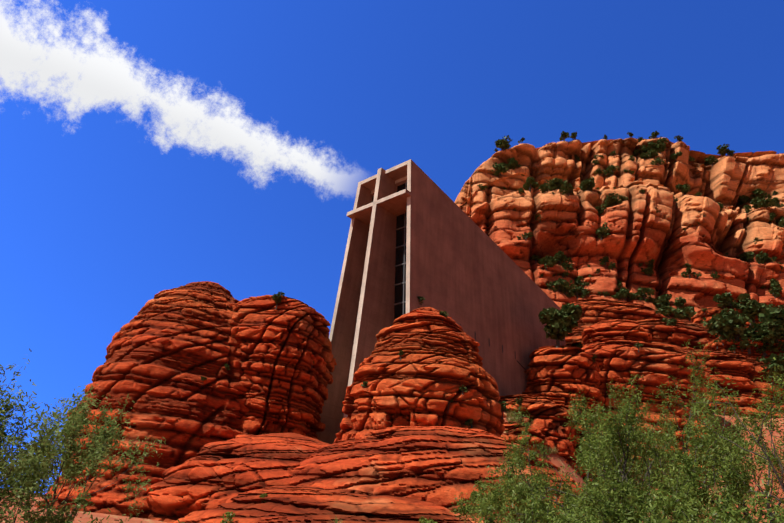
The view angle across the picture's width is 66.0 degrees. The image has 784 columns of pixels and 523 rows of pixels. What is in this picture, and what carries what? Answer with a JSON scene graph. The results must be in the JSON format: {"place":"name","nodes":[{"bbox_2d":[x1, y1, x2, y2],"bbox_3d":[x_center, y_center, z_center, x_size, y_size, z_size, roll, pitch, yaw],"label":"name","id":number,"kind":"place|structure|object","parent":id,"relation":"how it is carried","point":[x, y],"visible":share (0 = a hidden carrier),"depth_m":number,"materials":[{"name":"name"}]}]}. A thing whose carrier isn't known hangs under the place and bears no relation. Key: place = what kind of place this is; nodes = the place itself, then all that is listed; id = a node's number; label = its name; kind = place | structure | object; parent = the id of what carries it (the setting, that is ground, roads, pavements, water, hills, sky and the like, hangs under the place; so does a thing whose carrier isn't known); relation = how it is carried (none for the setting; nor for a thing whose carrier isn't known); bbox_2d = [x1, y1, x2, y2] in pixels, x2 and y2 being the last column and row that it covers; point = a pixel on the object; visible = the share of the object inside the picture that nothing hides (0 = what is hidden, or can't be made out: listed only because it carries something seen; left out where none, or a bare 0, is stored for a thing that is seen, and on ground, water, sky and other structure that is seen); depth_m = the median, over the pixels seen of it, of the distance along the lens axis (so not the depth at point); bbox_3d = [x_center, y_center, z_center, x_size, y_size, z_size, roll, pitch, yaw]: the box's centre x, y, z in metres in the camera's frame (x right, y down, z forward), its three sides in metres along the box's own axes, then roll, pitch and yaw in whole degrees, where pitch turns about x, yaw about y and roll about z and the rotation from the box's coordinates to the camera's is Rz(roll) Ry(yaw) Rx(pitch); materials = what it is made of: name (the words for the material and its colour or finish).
{"place":"outdoors","nodes":[
{"label":"outdoors","id":0,"kind":"place"},
{"bbox_2d":[0,343,783,522],"bbox_3d":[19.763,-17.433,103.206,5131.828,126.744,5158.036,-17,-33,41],"label":"terrain","id":1,"kind":"structure","parent":0,"point":[556,460],"depth_m":59.90,"materials":[{"name":"soil"}]},
{"bbox_2d":[0,348,165,522],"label":"pale tree leaves","id":2,"kind":"object","parent":1,"relation":"on","point":[49,451],"visible":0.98,"depth_m":9.55,"materials":[{"name":"green plant"}]},
{"bbox_2d":[34,281,248,518],"bbox_3d":[-19.618,14.883,54.013,25.389,28.150,24.884,-17,-33,41],"label":"rock formation","id":3,"kind":"object","parent":1,"relation":"on","point":[167,349],"visible":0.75,"depth_m":48.38,"materials":[{"name":"stone"}]},
{"bbox_2d":[146,433,328,522],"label":"apron","id":4,"kind":"object","parent":1,"relation":"on","point":[214,475],"visible":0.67,"depth_m":41.53,"materials":[{"name":"stone"}]},
{"bbox_2d":[227,295,336,439],"bbox_3d":[-12.145,14.614,56.341,11.500,22.310,14.832,3,-25,8],"label":"rock","id":5,"kind":"object","parent":4,"relation":"on","point":[284,345],"visible":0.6,"depth_m":53.23,"materials":[{"name":"stone"}]},
{"bbox_2d":[174,485,472,522],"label":"apron","id":6,"kind":"object","parent":1,"relation":"on","point":[294,504],"visible":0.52,"depth_m":32.06,"materials":[{"name":"stone"}]},
{"bbox_2d":[0,339,783,522],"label":"thicket","id":7,"kind":"object","parent":1,"relation":"on","point":[656,501],"depth_m":12.77,"materials":[{"name":"green plant"}]},
{"bbox_2d":[334,307,506,442],"bbox_3d":[2.171,11.909,46.535,12.219,17.946,13.806,-17,-33,41],"label":"dome rock","id":8,"kind":"object","parent":1,"relation":"on","point":[429,373],"visible":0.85,"depth_m":42.97,"materials":[{"name":"red stone"}]},
{"bbox_2d":[316,159,565,443],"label":"chapel","id":9,"kind":"structure","parent":1,"relation":"on","point":[467,273],"depth_m":64.15,"materials":[{"name":"brown concrete"}]},
{"bbox_2d":[343,168,410,417],"bbox_3d":[-0.795,4.633,60.935,8.800,30.000,6.340,-17,-33,41],"label":"cross","id":10,"kind":"object","parent":9,"relation":"attached to","point":[383,210],"visible":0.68,"depth_m":61.42,"materials":[{"name":"beige concrete"}]},
{"bbox_2d":[369,183,406,319],"bbox_3d":[0.180,-0.386,63.673,10.198,17.550,2.054,-17,-33,41],"label":"chapel glass","id":11,"kind":"object","parent":9,"relation":"in","point":[398,308],"depth_m":62.71,"materials":[{"name":"black glass"}]},
{"bbox_2d":[394,182,406,314],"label":"chapel mullions","id":12,"kind":"object","parent":9,"relation":"attached to","point":[404,263],"visible":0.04,"depth_m":62.41,"materials":[{"name":"brown metal"}]},
{"bbox_2d":[460,324,515,358],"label":"chapel slits","id":13,"kind":"object","parent":9,"relation":"in","point":[489,344],"visible":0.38,"depth_m":63.62,"materials":[{"name":"brown"}]},
{"bbox_2d":[290,426,594,522],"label":"apron","id":14,"kind":"object","parent":1,"relation":"on","point":[442,466],"visible":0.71,"depth_m":36.14,"materials":[{"name":"stone"}]},
{"bbox_2d":[201,131,783,427],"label":"shrubs","id":15,"kind":"object","parent":1,"relation":"on","point":[566,317],"visible":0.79,"depth_m":201.56,"materials":[{"name":"green plant"}]},
{"bbox_2d":[501,422,549,450],"bbox_3d":[10.201,18.031,55.626,9.586,6.366,7.746,-6,-28,26],"label":"rock","id":16,"kind":"object","parent":1,"relation":"on","point":[512,434],"visible":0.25,"depth_m":53.56,"materials":[{"name":"red stone"}]},
{"bbox_2d":[504,411,558,453],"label":"shrubs","id":17,"kind":"object","parent":1,"relation":"on","point":[552,449],"visible":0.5,"depth_m":54.88,"materials":[{"name":"green plant"}]},
{"bbox_2d":[499,394,586,477],"bbox_3d":[12.640,18.755,59.564,14.290,10.513,11.875,-2,-26,18],"label":"rock","id":18,"kind":"object","parent":1,"relation":"on","point":[548,417],"visible":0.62,"depth_m":56.89,"materials":[{"name":"red stone"}]},
{"bbox_2d":[522,345,605,480],"bbox_3d":[18.788,16.895,65.644,11.361,14.606,12.216,-7,-28,28],"label":"rock","id":19,"kind":"object","parent":1,"relation":"on","point":[558,375],"visible":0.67,"depth_m":63.89,"materials":[{"name":"red stone"}]},
{"bbox_2d":[565,299,665,343],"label":"rock ledge","id":20,"kind":"object","parent":1,"relation":"on","point":[594,311],"visible":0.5,"depth_m":131.55,"materials":[{"name":"stone"}]},
{"bbox_2d":[581,319,651,346],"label":"rock","id":21,"kind":"object","parent":1,"relation":"on","point":[616,329],"visible":0.38,"depth_m":73.29,"materials":[{"name":"orange stone"}]},
{"bbox_2d":[581,340,722,472],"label":"rock","id":22,"kind":"object","parent":1,"relation":"on","point":[655,366],"visible":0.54,"depth_m":67.42,"materials":[{"name":"stone"}]},
{"bbox_2d":[636,319,720,349],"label":"rock ledge","id":23,"kind":"object","parent":1,"relation":"on","point":[659,330],"visible":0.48,"depth_m":103.84,"materials":[{"name":"stone"}]},
{"bbox_2d":[691,306,762,331],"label":"rock ledge","id":24,"kind":"object","parent":1,"relation":"on","point":[699,316],"visible":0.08,"depth_m":128.15,"materials":[{"name":"stone"}]},
{"bbox_2d":[678,349,783,417],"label":"rock formation","id":25,"kind":"object","parent":1,"relation":"on","point":[743,371],"visible":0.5,"depth_m":76.20,"materials":[{"name":"stone"}]},
{"bbox_2d":[703,335,783,360],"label":"rock ledge","id":26,"kind":"object","parent":1,"relation":"on","point":[754,354],"visible":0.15,"depth_m":93.38,"materials":[{"name":"orange stone"}]},
{"bbox_2d":[0,0,783,493],"label":"sky","id":27,"kind":"structure","parent":0,"point":[148,148],"materials":[{"name":"blue"}]},
{"bbox_2d":[454,137,783,322],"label":"cliff","id":28,"kind":"structure","parent":0,"point":[642,233],"depth_m":217.91,"materials":[{"name":"orange stone"}]},
{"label":"shrub stems","id":29,"kind":"object","parent":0,"visible":0},
{"bbox_2d":[220,450,539,522],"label":"shrubs","id":30,"kind":"object","parent":29,"relation":"attached to","point":[230,519],"visible":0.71,"depth_m":31.40,"materials":[{"name":"green plant"}]}
]}

